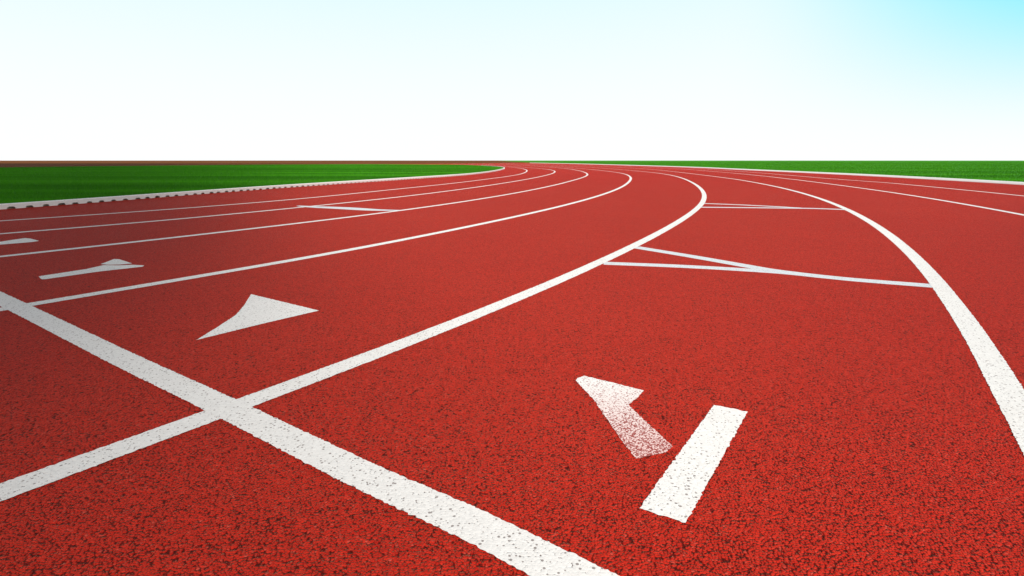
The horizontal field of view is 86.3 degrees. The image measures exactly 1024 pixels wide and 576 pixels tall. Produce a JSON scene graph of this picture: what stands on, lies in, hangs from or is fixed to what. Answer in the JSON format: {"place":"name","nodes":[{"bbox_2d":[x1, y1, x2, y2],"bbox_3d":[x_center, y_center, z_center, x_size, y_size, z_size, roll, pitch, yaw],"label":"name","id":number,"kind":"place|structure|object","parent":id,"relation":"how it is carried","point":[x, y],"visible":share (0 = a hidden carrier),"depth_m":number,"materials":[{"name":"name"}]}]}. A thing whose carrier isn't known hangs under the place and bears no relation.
{"place":"outdoors","nodes":[
{"label":"outdoors","id":0,"kind":"place"},
{"bbox_2d":[0,164,502,207],"bbox_3d":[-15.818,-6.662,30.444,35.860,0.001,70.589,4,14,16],"label":"infield","id":1,"kind":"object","parent":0,"point":[248,167],"visible":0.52,"depth_m":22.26,"materials":[{"name":"green plant"}]},
{"bbox_2d":[0,165,504,209],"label":"kerb","id":2,"kind":"structure","parent":1,"relation":"on","point":[69,201],"depth_m":7.09,"materials":[{"name":"white concrete"}]},
{"bbox_2d":[0,161,536,167],"bbox_3d":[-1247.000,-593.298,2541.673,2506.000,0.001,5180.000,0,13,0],"label":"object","id":3,"kind":"structure","parent":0,"point":[6,164],"depth_m":123.23,"materials":[{"name":"green plant"}]},
{"bbox_2d":[0,163,1023,575],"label":"track","id":4,"kind":"structure","parent":0,"point":[874,435],"depth_m":1.19,"materials":[{"name":"red rubber"}]},
{"bbox_2d":[0,238,37,244],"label":"lane arrow","id":5,"kind":"object","parent":4,"relation":"on","point":[23,240],"visible":1,"depth_m":3.09,"materials":[{"name":"white paint"}]},
{"bbox_2d":[39,259,143,278],"bbox_3d":[-1.823,-0.087,2.337,0.320,0.001,0.354,10,17,38],"label":"lane arrow","id":6,"kind":"object","parent":4,"relation":"on","point":[113,264],"visible":1,"depth_m":2.32,"materials":[{"name":"white paint"}]},
{"bbox_2d":[197,294,318,339],"bbox_3d":[-0.722,0.072,1.658,0.264,0.001,0.500,-2,13,-10],"label":"painted triangle","id":7,"kind":"object","parent":4,"relation":"on","point":[254,310],"visible":1,"depth_m":1.64,"materials":[{"name":"white paint"}]},
{"bbox_2d":[1,164,527,220],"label":"lane line","id":8,"kind":"object","parent":4,"relation":"on","point":[241,203],"visible":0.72,"depth_m":5.69,"materials":[{"name":"white paint"}]},
{"bbox_2d":[0,166,554,233],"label":"lane line","id":9,"kind":"object","parent":4,"relation":"on","point":[250,212],"visible":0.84,"depth_m":4.73,"materials":[{"name":"white paint"}]},
{"bbox_2d":[0,166,587,256],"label":"lane line","id":10,"kind":"object","parent":4,"relation":"on","point":[261,227],"visible":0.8,"depth_m":3.63,"materials":[{"name":"white paint"}]},
{"bbox_2d":[0,292,618,575],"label":"start line","id":11,"kind":"object","parent":4,"relation":"on","point":[528,553],"visible":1,"depth_m":0.81,"materials":[{"name":"white paint"}]},
{"bbox_2d":[0,163,631,310],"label":"lane line","id":12,"kind":"object","parent":4,"relation":"on","point":[160,282],"visible":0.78,"depth_m":2.39,"materials":[{"name":"white paint"}]},
{"bbox_2d":[299,206,395,210],"bbox_3d":[-1.611,-0.769,5.257,1.283,0.001,0.196,7,15,27],"label":"break line","id":13,"kind":"object","parent":4,"relation":"on","point":[350,208],"visible":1,"depth_m":5.22,"materials":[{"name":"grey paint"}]},
{"bbox_2d":[0,164,706,500],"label":"lane line","id":14,"kind":"object","parent":4,"relation":"on","point":[42,477],"visible":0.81,"depth_m":1.08,"materials":[{"name":"white paint"}]},
{"bbox_2d":[576,376,671,457],"bbox_3d":[0.218,0.223,1.011,0.119,0.001,0.334,-2,13,-10],"label":"faded arrow","id":15,"kind":"object","parent":4,"relation":"on","point":[639,437],"visible":1,"depth_m":0.98,"materials":[{"name":"white paint"}]},
{"bbox_2d":[640,405,747,522],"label":"painted stripe","id":16,"kind":"structure","parent":4,"relation":"on","point":[679,488],"depth_m":0.82,"materials":[{"name":"white paint"}]},
{"bbox_2d":[604,262,816,277],"bbox_3d":[0.834,-0.083,2.323,0.888,0.001,0.119,5,14,19],"label":"break line","id":17,"kind":"object","parent":4,"relation":"on","point":[682,266],"visible":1,"depth_m":2.37,"materials":[{"name":"grey paint"}]},
{"bbox_2d":[704,203,797,207],"bbox_3d":[2.436,-0.844,5.582,0.944,0.001,0.137,10,17,37],"label":"break line","id":18,"kind":"object","parent":4,"relation":"on","point":[752,205],"visible":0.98,"depth_m":5.57,"materials":[{"name":"grey paint"}]},
{"bbox_2d":[507,163,1023,454],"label":"lane line","id":19,"kind":"object","parent":4,"relation":"on","point":[1006,387],"visible":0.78,"depth_m":1.35,"materials":[{"name":"white paint"}]},
{"bbox_2d":[701,207,843,209],"bbox_3d":[2.489,-0.773,5.277,1.317,0.001,0.164,3,13,11],"label":"break line","id":20,"kind":"object","parent":4,"relation":"on","point":[768,207],"visible":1,"depth_m":5.33,"materials":[{"name":"grey paint"}]},
{"bbox_2d":[636,247,932,287],"bbox_3d":[1.060,-0.101,2.400,0.198,0.001,1.305,-12,18,-43],"label":"break line","id":21,"kind":"object","parent":4,"relation":"on","point":[796,273],"visible":1,"depth_m":2.24,"materials":[{"name":"grey paint"}]},
{"bbox_2d":[558,163,1023,184],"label":"kerb","id":22,"kind":"structure","parent":4,"relation":"on","point":[975,180],"depth_m":15.36,"materials":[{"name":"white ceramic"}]},
{"bbox_2d":[571,164,1023,215],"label":"lane line","id":23,"kind":"object","parent":4,"relation":"on","point":[911,195],"visible":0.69,"depth_m":6.42,"materials":[{"name":"white paint"}]},
{"bbox_2d":[591,164,1021,195],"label":"lane line","id":24,"kind":"object","parent":4,"relation":"on","point":[897,183],"visible":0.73,"depth_m":9.82,"materials":[{"name":"white paint"}]},
{"bbox_2d":[0,0,1023,160],"label":"sky","id":25,"kind":"structure","parent":0,"point":[81,80],"materials":[{"name":"white"}]},
{"bbox_2d":[511,161,1023,181],"bbox_3d":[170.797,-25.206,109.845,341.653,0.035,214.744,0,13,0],"label":"lawn grass","id":26,"kind":"structure","parent":0,"point":[916,172],"depth_m":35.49,"materials":[{"name":"green plant"}]}
]}

